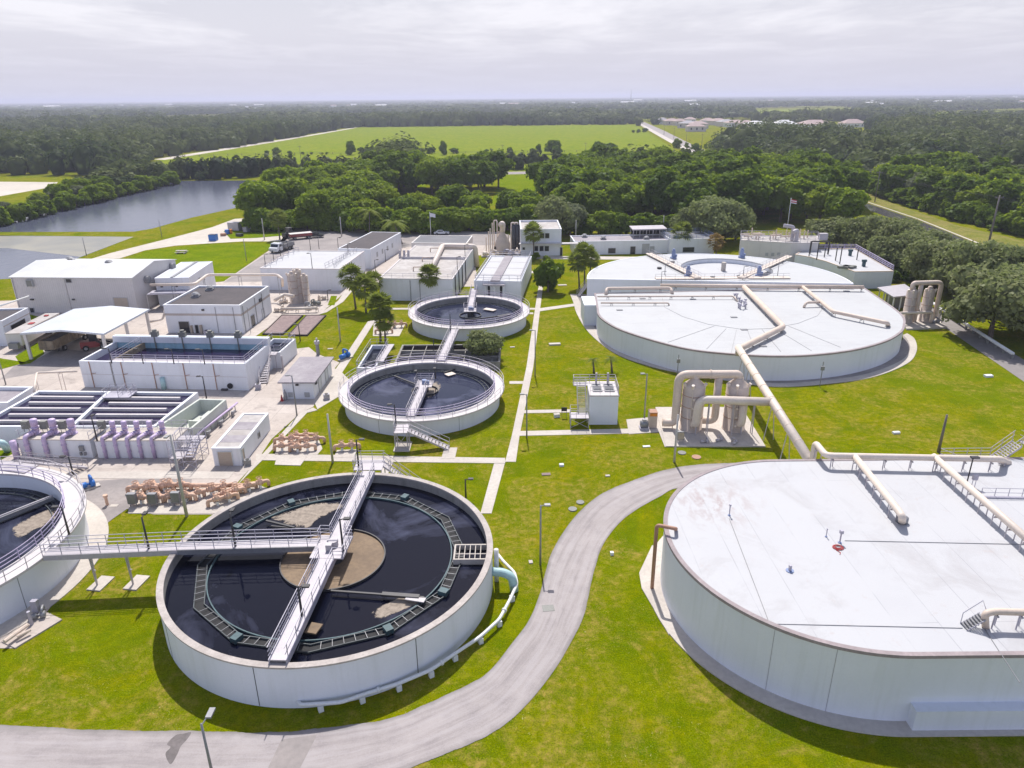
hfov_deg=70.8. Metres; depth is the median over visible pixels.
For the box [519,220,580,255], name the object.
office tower
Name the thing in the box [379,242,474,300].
reactor block
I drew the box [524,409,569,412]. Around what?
footpath
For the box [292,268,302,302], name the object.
pipe
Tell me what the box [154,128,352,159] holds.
field track
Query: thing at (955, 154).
wood tree
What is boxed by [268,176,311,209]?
wood tree
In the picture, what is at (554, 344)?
ground slab
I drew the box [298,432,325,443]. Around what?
valve assembly
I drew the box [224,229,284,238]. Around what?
lawn patch
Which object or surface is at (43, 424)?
control cabinet
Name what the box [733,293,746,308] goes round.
valve cluster
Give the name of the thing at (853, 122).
house
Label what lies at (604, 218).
hedge bush
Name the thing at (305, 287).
scrubber vessel
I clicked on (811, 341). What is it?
covered tank
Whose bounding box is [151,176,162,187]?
bank shrub
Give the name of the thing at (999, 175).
wood tree
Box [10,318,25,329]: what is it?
doorway
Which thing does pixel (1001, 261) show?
oak tree
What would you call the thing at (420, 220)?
hedge bush
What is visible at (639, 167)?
wood tree
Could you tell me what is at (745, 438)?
vessel pad
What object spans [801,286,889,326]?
roof duct
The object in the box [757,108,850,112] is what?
meadow
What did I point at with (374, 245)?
blower building
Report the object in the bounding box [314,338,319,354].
transformer post
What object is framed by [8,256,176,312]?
warehouse
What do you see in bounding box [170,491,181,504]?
meter cabinet
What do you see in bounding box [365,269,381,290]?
palm tree
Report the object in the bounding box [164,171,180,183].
bank shrub
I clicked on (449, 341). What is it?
footbridge
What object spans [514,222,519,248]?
dark vessel
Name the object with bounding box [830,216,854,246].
oak tree
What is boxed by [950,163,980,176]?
wood tree
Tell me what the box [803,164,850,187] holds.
wood tree
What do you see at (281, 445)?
valve assembly
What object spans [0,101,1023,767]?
ground
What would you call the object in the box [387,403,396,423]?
lamp post
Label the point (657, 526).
standpipe
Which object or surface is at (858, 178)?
wood tree
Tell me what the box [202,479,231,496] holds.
valve assembly
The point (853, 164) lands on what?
wood tree
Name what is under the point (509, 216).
hedge bush
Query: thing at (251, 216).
hedge bush
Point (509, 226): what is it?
hedge bush
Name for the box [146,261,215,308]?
metal shed
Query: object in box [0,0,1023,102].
sky
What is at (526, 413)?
lamp post
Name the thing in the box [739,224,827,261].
headworks block
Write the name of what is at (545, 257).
shrub
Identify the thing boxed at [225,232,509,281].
parking lot
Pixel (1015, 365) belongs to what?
perimeter road
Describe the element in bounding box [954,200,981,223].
bank shrub
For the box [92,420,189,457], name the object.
pump deck
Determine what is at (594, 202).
wood tree
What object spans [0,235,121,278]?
pond
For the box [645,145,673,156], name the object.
wood tree
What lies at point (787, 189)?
wood tree
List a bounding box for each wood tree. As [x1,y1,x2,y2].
[0,201,10,208]
[25,191,49,201]
[43,182,55,192]
[45,191,52,199]
[50,182,72,197]
[61,178,92,188]
[70,185,83,194]
[89,175,110,181]
[232,180,285,212]
[243,193,287,213]
[259,165,299,181]
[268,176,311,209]
[292,166,306,172]
[293,187,344,216]
[299,164,329,178]
[302,171,329,183]
[303,160,323,167]
[309,178,335,189]
[315,177,337,181]
[322,162,345,175]
[322,162,349,169]
[324,187,353,198]
[327,197,357,212]
[332,174,367,188]
[339,185,370,199]
[344,158,370,165]
[344,164,373,170]
[346,169,383,180]
[346,185,374,200]
[353,179,393,207]
[353,198,380,207]
[357,160,372,167]
[359,150,376,160]
[365,168,399,187]
[366,183,401,207]
[371,150,412,191]
[371,162,396,180]
[375,148,396,156]
[385,195,424,211]
[397,161,422,192]
[406,148,429,187]
[407,191,431,199]
[413,158,445,193]
[417,155,442,189]
[420,196,445,211]
[434,184,473,208]
[436,165,470,186]
[440,154,476,186]
[443,153,467,159]
[456,194,492,209]
[461,195,488,209]
[464,159,498,190]
[468,149,502,186]
[472,190,487,195]
[489,148,515,188]
[495,189,528,209]
[507,195,543,207]
[519,188,540,197]
[523,159,556,184]
[533,162,579,196]
[540,170,590,195]
[550,181,591,205]
[554,182,584,203]
[555,153,596,164]
[555,156,592,167]
[571,167,584,173]
[572,150,602,158]
[579,164,624,181]
[581,143,618,157]
[581,188,609,213]
[588,178,617,194]
[595,157,617,168]
[600,181,645,213]
[605,151,618,156]
[605,154,638,162]
[614,160,639,174]
[616,147,627,154]
[617,154,635,163]
[619,173,642,181]
[619,175,642,214]
[619,185,655,215]
[620,150,651,157]
[621,160,650,171]
[631,150,649,159]
[637,157,653,169]
[637,166,668,179]
[638,163,684,214]
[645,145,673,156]
[650,151,695,167]
[663,176,721,212]
[670,161,708,176]
[683,170,713,182]
[691,149,716,156]
[695,157,708,163]
[705,151,742,158]
[705,152,738,163]
[705,156,758,173]
[712,168,773,209]
[719,148,734,153]
[740,145,763,155]
[743,152,763,163]
[757,164,786,209]
[758,155,774,161]
[758,174,780,214]
[759,160,791,169]
[761,152,783,159]
[765,175,814,221]
[778,157,795,166]
[779,168,821,182]
[784,152,800,156]
[788,147,821,153]
[791,152,836,165]
[792,158,816,169]
[802,180,834,221]
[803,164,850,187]
[814,161,839,166]
[816,151,840,163]
[836,165,874,189]
[843,159,865,190]
[862,164,870,170]
[869,162,888,172]
[871,163,927,187]
[880,153,914,179]
[903,172,924,187]
[908,168,944,196]
[910,150,952,168]
[925,165,943,170]
[931,173,991,200]
[943,170,970,176]
[944,155,979,171]
[946,151,977,158]
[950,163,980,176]
[954,186,991,204]
[978,155,1017,174]
[979,177,1014,213]
[981,168,1011,176]
[983,171,1022,183]
[989,165,1019,173]
[1002,182,1023,213]
[1004,204,1023,227]
[1013,168,1023,174]
[1019,192,1023,202]
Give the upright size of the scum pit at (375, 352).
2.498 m
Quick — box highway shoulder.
[641,124,692,151]
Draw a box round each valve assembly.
[125,480,159,493]
[136,490,164,503]
[142,478,175,491]
[146,489,170,503]
[160,477,192,490]
[164,488,197,501]
[188,483,220,499]
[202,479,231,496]
[206,489,239,506]
[217,483,246,499]
[227,478,257,491]
[239,476,270,492]
[273,432,301,443]
[273,439,301,450]
[288,429,314,439]
[288,440,316,451]
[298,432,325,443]
[333,439,360,450]
[393,320,407,327]
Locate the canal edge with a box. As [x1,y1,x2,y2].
[868,202,976,242]
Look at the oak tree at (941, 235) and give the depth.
171.59 m
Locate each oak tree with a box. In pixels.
[533,194,579,233]
[564,202,588,235]
[667,206,699,231]
[685,194,756,236]
[723,207,756,239]
[801,184,835,218]
[803,217,846,246]
[822,186,871,219]
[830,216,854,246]
[840,214,889,253]
[861,214,925,249]
[865,235,897,268]
[881,230,938,269]
[900,238,956,288]
[902,226,955,240]
[925,238,980,245]
[925,244,959,298]
[935,262,1023,338]
[944,238,1023,290]
[985,246,1023,271]
[997,262,1023,274]
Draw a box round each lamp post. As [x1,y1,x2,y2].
[0,364,6,384]
[51,505,69,534]
[59,455,73,475]
[90,414,97,441]
[141,511,149,548]
[163,434,188,516]
[196,375,206,398]
[200,707,215,767]
[229,507,236,546]
[285,374,297,415]
[297,584,309,616]
[327,414,333,462]
[337,307,340,341]
[339,517,349,551]
[355,438,364,467]
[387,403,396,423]
[465,478,472,497]
[520,393,527,437]
[529,329,535,375]
[539,503,550,564]
[640,373,647,417]
[673,414,678,462]
[937,414,947,452]
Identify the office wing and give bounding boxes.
[570,225,667,254]
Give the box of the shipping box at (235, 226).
[227,221,242,230]
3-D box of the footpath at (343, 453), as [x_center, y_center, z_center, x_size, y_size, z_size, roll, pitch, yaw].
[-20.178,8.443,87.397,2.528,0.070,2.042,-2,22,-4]
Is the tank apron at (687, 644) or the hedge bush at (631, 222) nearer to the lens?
the tank apron at (687, 644)
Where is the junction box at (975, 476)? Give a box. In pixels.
[972,474,978,486]
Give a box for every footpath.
[12,334,85,360]
[59,471,234,478]
[239,408,316,482]
[256,454,504,462]
[275,455,307,465]
[313,368,347,409]
[318,290,351,314]
[334,320,377,374]
[334,449,355,457]
[382,458,394,472]
[392,308,534,309]
[441,447,456,458]
[481,463,504,513]
[505,286,542,461]
[509,381,522,383]
[520,429,628,435]
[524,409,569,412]
[536,256,631,259]
[540,304,573,310]
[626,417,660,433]
[659,431,665,446]
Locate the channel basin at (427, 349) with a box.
[394,344,500,369]
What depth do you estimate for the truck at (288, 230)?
222.75 m
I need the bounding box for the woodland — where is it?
[0,93,1023,185]
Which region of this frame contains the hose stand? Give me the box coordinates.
[102,494,118,506]
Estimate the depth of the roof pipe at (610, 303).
133.11 m
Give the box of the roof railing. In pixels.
[981,488,1023,498]
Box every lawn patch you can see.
[0,358,24,368]
[0,450,11,459]
[15,342,43,364]
[125,243,270,281]
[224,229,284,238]
[328,296,336,304]
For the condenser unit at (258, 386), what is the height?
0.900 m
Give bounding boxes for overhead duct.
[662,369,742,428]
[910,280,943,319]
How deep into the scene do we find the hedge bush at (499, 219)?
230.36 m
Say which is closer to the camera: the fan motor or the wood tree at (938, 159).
the fan motor
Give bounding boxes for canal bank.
[865,192,1023,246]
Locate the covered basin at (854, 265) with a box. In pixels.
[794,240,893,288]
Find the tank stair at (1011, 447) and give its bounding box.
[939,430,1023,456]
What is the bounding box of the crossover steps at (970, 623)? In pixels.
[960,600,985,630]
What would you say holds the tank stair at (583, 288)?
on the tank path
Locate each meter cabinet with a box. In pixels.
[125,492,137,506]
[146,492,158,506]
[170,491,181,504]
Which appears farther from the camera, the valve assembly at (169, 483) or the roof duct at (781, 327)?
the roof duct at (781, 327)
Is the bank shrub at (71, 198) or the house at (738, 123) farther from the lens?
the house at (738, 123)
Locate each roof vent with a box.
[786,564,793,572]
[838,529,843,543]
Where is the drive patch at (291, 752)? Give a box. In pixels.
[268,734,316,767]
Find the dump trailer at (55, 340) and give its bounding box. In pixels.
[37,332,87,350]
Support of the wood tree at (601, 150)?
on the ground at (630, 683)
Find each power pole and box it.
[874,172,882,201]
[988,195,1003,240]
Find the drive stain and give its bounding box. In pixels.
[166,732,190,763]
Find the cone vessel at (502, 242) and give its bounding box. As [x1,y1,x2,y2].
[494,221,509,255]
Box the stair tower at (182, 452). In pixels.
[165,427,208,467]
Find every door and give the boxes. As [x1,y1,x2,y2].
[113,297,128,306]
[216,451,233,465]
[241,447,245,464]
[250,314,255,326]
[318,376,321,391]
[324,367,328,381]
[630,246,635,253]
[642,244,649,253]
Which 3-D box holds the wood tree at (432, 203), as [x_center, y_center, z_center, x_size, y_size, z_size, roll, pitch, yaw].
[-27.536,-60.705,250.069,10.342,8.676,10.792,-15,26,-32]
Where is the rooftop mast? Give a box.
[967,456,979,480]
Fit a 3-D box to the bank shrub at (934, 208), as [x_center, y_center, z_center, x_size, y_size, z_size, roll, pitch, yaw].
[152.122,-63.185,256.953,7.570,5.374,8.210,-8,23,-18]
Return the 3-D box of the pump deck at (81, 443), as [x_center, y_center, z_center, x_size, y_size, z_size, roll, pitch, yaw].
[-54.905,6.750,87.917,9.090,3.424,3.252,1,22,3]
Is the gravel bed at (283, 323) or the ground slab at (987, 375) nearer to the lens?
the ground slab at (987, 375)
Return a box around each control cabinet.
[20,420,30,431]
[38,420,48,431]
[57,420,66,431]
[96,420,106,431]
[677,430,684,441]
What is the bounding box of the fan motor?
[639,418,648,429]
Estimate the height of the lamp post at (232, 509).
3.351 m
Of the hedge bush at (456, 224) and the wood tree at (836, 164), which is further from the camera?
the wood tree at (836, 164)
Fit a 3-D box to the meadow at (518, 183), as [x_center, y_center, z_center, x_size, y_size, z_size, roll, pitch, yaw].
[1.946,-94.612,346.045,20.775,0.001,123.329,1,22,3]
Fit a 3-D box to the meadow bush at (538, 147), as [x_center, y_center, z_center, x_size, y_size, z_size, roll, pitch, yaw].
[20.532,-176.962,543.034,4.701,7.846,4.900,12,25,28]
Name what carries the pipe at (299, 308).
on the yard at (267, 399)
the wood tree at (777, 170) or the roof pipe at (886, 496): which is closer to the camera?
the roof pipe at (886, 496)
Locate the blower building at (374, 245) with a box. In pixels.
[338,232,401,268]
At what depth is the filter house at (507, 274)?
156.34 m
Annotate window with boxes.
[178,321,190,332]
[608,248,615,253]
[682,247,694,251]
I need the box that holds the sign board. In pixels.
[561,407,566,416]
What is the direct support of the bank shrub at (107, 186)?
on the ground at (630, 683)
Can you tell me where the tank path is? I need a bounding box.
[570,294,916,386]
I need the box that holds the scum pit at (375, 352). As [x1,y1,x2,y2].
[356,339,393,373]
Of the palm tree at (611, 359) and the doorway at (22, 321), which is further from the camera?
the doorway at (22, 321)
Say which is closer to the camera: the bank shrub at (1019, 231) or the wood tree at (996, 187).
the bank shrub at (1019, 231)
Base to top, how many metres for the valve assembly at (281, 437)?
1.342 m
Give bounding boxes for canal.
[865,203,969,241]
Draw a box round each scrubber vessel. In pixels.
[285,271,299,303]
[300,273,310,302]
[679,378,707,432]
[722,377,751,432]
[902,287,919,322]
[918,286,937,322]
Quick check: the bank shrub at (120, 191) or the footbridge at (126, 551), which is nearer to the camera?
the footbridge at (126, 551)
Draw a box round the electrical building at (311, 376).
[277,357,333,398]
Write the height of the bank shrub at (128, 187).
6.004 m
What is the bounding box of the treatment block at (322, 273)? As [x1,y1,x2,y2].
[260,247,365,290]
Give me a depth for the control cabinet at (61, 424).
87.78 m
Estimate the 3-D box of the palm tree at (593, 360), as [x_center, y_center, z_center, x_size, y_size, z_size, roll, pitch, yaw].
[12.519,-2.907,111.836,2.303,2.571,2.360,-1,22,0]
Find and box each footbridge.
[39,528,320,591]
[436,324,458,361]
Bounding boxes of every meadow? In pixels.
[160,125,678,177]
[386,183,426,207]
[491,174,535,204]
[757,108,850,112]
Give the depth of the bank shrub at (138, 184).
336.32 m
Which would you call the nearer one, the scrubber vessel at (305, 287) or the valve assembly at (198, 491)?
the valve assembly at (198, 491)
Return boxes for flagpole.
[430,213,434,234]
[787,199,796,228]
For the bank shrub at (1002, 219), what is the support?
on the ground at (630, 683)
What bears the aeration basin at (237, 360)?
on the yard at (267, 399)
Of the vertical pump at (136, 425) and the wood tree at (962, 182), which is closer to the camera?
the vertical pump at (136, 425)
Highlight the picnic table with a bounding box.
[174,250,186,253]
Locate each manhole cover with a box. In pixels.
[568,506,576,511]
[576,500,583,504]
[692,455,700,459]
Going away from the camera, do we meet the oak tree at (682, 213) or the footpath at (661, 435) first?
the footpath at (661, 435)
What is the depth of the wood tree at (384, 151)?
331.27 m
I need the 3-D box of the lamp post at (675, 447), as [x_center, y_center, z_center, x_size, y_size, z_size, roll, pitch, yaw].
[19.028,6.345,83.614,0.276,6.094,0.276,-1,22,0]
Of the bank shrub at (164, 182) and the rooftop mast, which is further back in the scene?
the bank shrub at (164, 182)
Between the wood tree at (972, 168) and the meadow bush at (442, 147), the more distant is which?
the meadow bush at (442, 147)
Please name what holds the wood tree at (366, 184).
on the ground at (630, 683)
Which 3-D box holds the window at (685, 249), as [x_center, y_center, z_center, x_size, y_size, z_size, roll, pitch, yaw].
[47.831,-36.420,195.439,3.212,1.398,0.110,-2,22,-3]
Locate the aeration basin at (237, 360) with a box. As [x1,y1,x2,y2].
[79,329,272,390]
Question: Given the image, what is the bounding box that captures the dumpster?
[208,234,217,240]
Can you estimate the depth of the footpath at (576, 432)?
92.36 m
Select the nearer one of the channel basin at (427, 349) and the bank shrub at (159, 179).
the channel basin at (427, 349)
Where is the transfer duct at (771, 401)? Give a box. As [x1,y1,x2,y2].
[690,344,809,458]
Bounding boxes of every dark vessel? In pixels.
[511,222,515,248]
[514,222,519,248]
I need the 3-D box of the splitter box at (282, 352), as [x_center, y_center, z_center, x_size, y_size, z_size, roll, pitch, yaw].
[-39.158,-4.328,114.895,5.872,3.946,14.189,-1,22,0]
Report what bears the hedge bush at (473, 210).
on the ground at (630, 683)
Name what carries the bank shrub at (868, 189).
on the ground at (630, 683)
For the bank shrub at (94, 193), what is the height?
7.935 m
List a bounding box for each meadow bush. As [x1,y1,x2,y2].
[272,147,281,153]
[345,140,355,154]
[425,147,435,153]
[438,140,446,154]
[449,148,458,153]
[535,144,541,153]
[544,140,562,152]
[604,142,617,146]
[672,138,681,147]
[691,143,699,149]
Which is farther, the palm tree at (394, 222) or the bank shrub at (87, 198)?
the bank shrub at (87, 198)
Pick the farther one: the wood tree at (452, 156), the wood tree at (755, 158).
the wood tree at (452, 156)
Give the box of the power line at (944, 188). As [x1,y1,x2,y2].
[844,153,1023,204]
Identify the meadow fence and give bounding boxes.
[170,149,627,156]
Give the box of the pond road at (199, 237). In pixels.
[92,218,286,258]
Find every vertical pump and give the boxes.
[22,418,41,456]
[41,418,59,457]
[60,418,77,455]
[100,420,117,458]
[112,420,128,458]
[125,420,141,458]
[136,420,154,458]
[149,420,166,458]
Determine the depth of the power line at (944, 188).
224.39 m
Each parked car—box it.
[310,231,323,237]
[434,229,448,234]
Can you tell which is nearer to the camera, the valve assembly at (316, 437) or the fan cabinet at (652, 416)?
the valve assembly at (316, 437)
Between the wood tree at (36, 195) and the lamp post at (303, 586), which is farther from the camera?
the wood tree at (36, 195)
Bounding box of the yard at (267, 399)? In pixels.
[0,229,519,647]
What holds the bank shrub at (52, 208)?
on the ground at (630, 683)
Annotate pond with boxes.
[0,180,254,231]
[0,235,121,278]
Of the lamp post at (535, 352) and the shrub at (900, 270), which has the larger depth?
the shrub at (900, 270)
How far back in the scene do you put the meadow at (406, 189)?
339.59 m
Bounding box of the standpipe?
[650,524,677,588]
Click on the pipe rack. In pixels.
(493, 224)
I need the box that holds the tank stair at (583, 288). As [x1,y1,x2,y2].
[577,278,586,296]
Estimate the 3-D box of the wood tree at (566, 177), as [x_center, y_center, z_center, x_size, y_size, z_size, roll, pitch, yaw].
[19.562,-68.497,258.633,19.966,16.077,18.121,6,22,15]
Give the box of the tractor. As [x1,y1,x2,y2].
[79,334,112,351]
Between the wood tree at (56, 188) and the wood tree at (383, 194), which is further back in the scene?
the wood tree at (56, 188)
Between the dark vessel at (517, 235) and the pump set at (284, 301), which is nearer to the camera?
the pump set at (284, 301)
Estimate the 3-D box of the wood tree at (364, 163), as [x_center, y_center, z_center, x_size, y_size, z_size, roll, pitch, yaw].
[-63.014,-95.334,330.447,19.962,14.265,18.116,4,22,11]
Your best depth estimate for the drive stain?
48.14 m
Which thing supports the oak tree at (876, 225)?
on the ground at (630, 683)
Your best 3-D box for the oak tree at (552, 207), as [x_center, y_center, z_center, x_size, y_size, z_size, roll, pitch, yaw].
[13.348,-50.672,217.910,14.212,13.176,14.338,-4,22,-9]
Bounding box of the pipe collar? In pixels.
[896,516,908,524]
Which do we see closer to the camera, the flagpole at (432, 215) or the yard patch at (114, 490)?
the yard patch at (114, 490)
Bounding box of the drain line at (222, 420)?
[196,402,237,436]
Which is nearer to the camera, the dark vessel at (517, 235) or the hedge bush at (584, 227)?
the dark vessel at (517, 235)
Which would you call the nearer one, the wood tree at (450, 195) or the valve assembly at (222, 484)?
the valve assembly at (222, 484)
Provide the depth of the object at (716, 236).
191.52 m
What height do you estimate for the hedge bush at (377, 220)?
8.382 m
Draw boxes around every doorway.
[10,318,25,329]
[194,325,199,332]
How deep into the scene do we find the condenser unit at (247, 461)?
84.58 m
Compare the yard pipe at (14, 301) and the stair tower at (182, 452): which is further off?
the yard pipe at (14, 301)
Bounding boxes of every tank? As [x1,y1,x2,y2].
[0,439,10,452]
[0,451,88,623]
[156,450,492,707]
[338,353,503,451]
[408,283,529,340]
[581,288,905,385]
[587,248,853,295]
[660,457,1023,730]
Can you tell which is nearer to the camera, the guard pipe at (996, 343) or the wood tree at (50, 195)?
the guard pipe at (996, 343)
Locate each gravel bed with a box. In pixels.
[262,315,302,334]
[288,315,325,335]
[576,294,909,382]
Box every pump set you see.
[27,604,50,622]
[80,474,100,490]
[273,304,284,312]
[278,296,289,304]
[311,299,321,305]
[316,294,327,300]
[338,348,352,361]
[481,248,491,256]
[509,249,520,255]
[700,436,708,442]
[715,435,722,441]
[731,437,737,444]
[932,316,939,322]
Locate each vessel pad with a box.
[655,407,765,446]
[905,315,946,329]
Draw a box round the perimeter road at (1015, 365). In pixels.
[918,302,1023,380]
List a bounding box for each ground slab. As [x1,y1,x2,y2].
[542,604,554,611]
[549,342,560,345]
[983,374,993,377]
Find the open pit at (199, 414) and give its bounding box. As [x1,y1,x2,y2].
[156,399,228,440]
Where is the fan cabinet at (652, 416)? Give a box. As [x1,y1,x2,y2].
[648,409,657,427]
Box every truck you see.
[269,241,294,252]
[282,227,293,238]
[288,231,311,239]
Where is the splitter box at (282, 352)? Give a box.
[258,332,296,382]
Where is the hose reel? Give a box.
[832,544,843,553]
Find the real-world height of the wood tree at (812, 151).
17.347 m
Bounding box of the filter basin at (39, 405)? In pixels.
[0,384,198,442]
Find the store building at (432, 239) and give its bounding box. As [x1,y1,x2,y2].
[411,235,472,246]
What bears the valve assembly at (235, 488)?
on the valve pad at (197, 506)
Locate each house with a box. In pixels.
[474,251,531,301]
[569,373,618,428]
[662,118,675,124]
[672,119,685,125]
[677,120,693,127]
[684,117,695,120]
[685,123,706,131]
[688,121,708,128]
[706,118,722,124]
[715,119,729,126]
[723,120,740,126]
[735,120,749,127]
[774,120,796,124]
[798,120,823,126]
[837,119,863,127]
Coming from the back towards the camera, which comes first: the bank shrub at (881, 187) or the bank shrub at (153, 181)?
the bank shrub at (153, 181)
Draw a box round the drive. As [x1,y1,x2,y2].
[0,463,731,767]
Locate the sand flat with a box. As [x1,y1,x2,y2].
[0,182,57,195]
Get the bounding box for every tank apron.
[0,500,108,637]
[639,545,668,634]
[646,536,1023,736]
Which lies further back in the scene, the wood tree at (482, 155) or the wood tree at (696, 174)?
the wood tree at (482, 155)
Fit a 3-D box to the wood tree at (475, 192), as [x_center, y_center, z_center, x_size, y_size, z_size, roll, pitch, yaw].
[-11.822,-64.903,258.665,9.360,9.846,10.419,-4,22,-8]
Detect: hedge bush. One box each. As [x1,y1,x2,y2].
[239,211,258,230]
[242,206,269,230]
[256,215,273,231]
[259,210,283,230]
[280,211,292,231]
[290,206,315,229]
[310,212,321,230]
[315,212,332,231]
[328,208,346,230]
[330,213,350,232]
[343,209,356,231]
[345,207,372,232]
[361,215,377,231]
[371,207,393,231]
[378,215,393,231]
[385,210,397,228]
[392,209,411,233]
[398,207,422,232]
[406,212,424,232]
[415,214,432,234]
[418,212,437,231]
[426,210,446,230]
[436,208,454,231]
[439,206,461,232]
[449,211,462,232]
[454,208,471,231]
[462,212,485,231]
[465,208,477,229]
[472,205,485,230]
[477,210,498,224]
[484,209,505,231]
[496,207,521,229]
[508,210,523,228]
[515,204,536,223]
[521,210,538,219]
[573,219,592,234]
[583,214,600,234]
[592,210,616,234]
[605,215,620,234]
[610,212,630,234]
[621,218,630,234]
[624,218,640,227]
[629,213,647,225]
[636,212,655,221]
[645,216,665,225]
[657,215,669,231]
[660,216,669,231]
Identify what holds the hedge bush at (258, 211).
on the lawn patch at (256, 234)
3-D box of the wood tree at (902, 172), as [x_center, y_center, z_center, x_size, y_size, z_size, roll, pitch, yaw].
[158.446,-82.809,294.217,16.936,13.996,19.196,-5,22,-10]
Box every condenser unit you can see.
[244,458,251,466]
[255,383,261,389]
[323,393,329,399]
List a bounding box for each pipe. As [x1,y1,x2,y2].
[0,295,28,306]
[33,370,76,391]
[141,483,255,487]
[150,273,283,299]
[150,311,164,322]
[273,293,294,301]
[281,307,318,312]
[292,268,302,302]
[296,554,517,712]
[492,548,518,592]
[597,295,737,301]
[601,302,669,305]
[604,287,673,294]
[660,284,863,291]
[803,301,819,307]
[808,441,1011,471]
[851,454,905,524]
[900,311,933,322]
[913,285,923,321]
[931,453,1023,551]
[933,302,1014,358]
[981,608,1023,629]
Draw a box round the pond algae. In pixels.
[0,236,131,256]
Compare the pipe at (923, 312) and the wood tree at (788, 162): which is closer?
the pipe at (923, 312)
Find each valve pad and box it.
[128,485,267,513]
[275,439,322,454]
[373,323,404,335]
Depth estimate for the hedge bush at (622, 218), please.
221.17 m
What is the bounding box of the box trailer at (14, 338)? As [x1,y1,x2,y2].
[5,313,58,348]
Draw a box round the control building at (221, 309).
[163,285,271,333]
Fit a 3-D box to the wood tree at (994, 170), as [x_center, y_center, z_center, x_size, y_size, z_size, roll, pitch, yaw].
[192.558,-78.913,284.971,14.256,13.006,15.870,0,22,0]
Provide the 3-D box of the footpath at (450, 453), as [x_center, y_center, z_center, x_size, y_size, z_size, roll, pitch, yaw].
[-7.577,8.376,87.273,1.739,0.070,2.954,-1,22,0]
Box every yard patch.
[1,348,90,378]
[79,479,191,521]
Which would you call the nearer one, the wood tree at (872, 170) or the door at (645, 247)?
the door at (645, 247)
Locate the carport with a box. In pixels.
[20,306,151,359]
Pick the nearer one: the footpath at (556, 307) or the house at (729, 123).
the footpath at (556, 307)
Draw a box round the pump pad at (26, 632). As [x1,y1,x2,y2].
[1,599,61,648]
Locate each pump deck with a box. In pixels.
[15,421,103,457]
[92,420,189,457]
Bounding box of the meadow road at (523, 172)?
[508,171,525,173]
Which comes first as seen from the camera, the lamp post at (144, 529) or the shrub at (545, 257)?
the lamp post at (144, 529)
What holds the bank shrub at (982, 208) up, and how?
on the ground at (630, 683)
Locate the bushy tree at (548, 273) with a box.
[532,259,564,291]
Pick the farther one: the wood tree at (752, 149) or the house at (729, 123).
the house at (729, 123)
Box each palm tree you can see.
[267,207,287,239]
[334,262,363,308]
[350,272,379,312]
[357,209,383,232]
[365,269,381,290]
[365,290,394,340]
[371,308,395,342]
[380,219,410,243]
[416,263,441,287]
[522,220,542,252]
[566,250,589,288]
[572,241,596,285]
[586,250,601,271]
[586,358,598,372]
[604,356,616,371]
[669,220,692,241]
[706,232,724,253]
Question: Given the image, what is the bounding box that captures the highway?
[641,122,704,150]
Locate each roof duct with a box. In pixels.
[429,243,479,273]
[734,285,785,355]
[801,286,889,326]
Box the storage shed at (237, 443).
[211,413,269,465]
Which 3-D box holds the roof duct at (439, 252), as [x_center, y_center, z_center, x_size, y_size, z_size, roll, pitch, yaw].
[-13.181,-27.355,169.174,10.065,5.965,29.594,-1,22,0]
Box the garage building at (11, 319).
[0,308,30,345]
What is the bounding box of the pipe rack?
[486,220,511,253]
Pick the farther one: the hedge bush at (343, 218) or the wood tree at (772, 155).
the wood tree at (772, 155)
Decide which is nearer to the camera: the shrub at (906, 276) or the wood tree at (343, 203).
the shrub at (906, 276)
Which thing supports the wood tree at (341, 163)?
on the ground at (630, 683)
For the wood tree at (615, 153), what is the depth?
346.79 m
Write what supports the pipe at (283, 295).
attached to the overhead pipe at (222, 274)
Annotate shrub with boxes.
[0,206,12,224]
[6,204,29,221]
[14,202,37,219]
[27,200,47,213]
[41,199,56,213]
[50,196,69,210]
[53,191,78,209]
[75,196,84,206]
[78,184,106,202]
[78,192,91,204]
[94,183,116,199]
[97,187,109,201]
[114,185,127,196]
[118,182,134,194]
[131,180,144,188]
[133,175,153,190]
[150,177,157,189]
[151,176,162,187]
[158,177,169,186]
[159,173,174,185]
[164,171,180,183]
[462,328,504,354]
[533,252,539,258]
[542,255,550,260]
[865,175,879,191]
[866,181,872,192]
[870,180,882,195]
[871,178,879,188]
[877,187,892,198]
[878,184,892,190]
[885,188,895,196]
[888,188,904,202]
[892,267,904,275]
[892,270,901,282]
[898,187,913,200]
[899,195,914,202]
[901,271,914,281]
[906,194,923,207]
[918,193,934,211]
[925,194,942,207]
[928,201,940,214]
[938,198,956,216]
[945,201,965,218]
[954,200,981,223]
[973,203,995,221]
[975,208,1001,226]
[986,216,1010,230]
[998,213,1010,231]
[1008,214,1023,236]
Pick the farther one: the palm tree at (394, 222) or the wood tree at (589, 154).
the wood tree at (589, 154)
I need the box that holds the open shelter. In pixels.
[877,284,909,309]
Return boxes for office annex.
[660,228,714,253]
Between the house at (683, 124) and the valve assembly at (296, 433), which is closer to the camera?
the valve assembly at (296, 433)
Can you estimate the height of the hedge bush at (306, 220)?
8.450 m
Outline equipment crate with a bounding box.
[242,227,249,231]
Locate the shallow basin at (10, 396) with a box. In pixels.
[0,386,34,411]

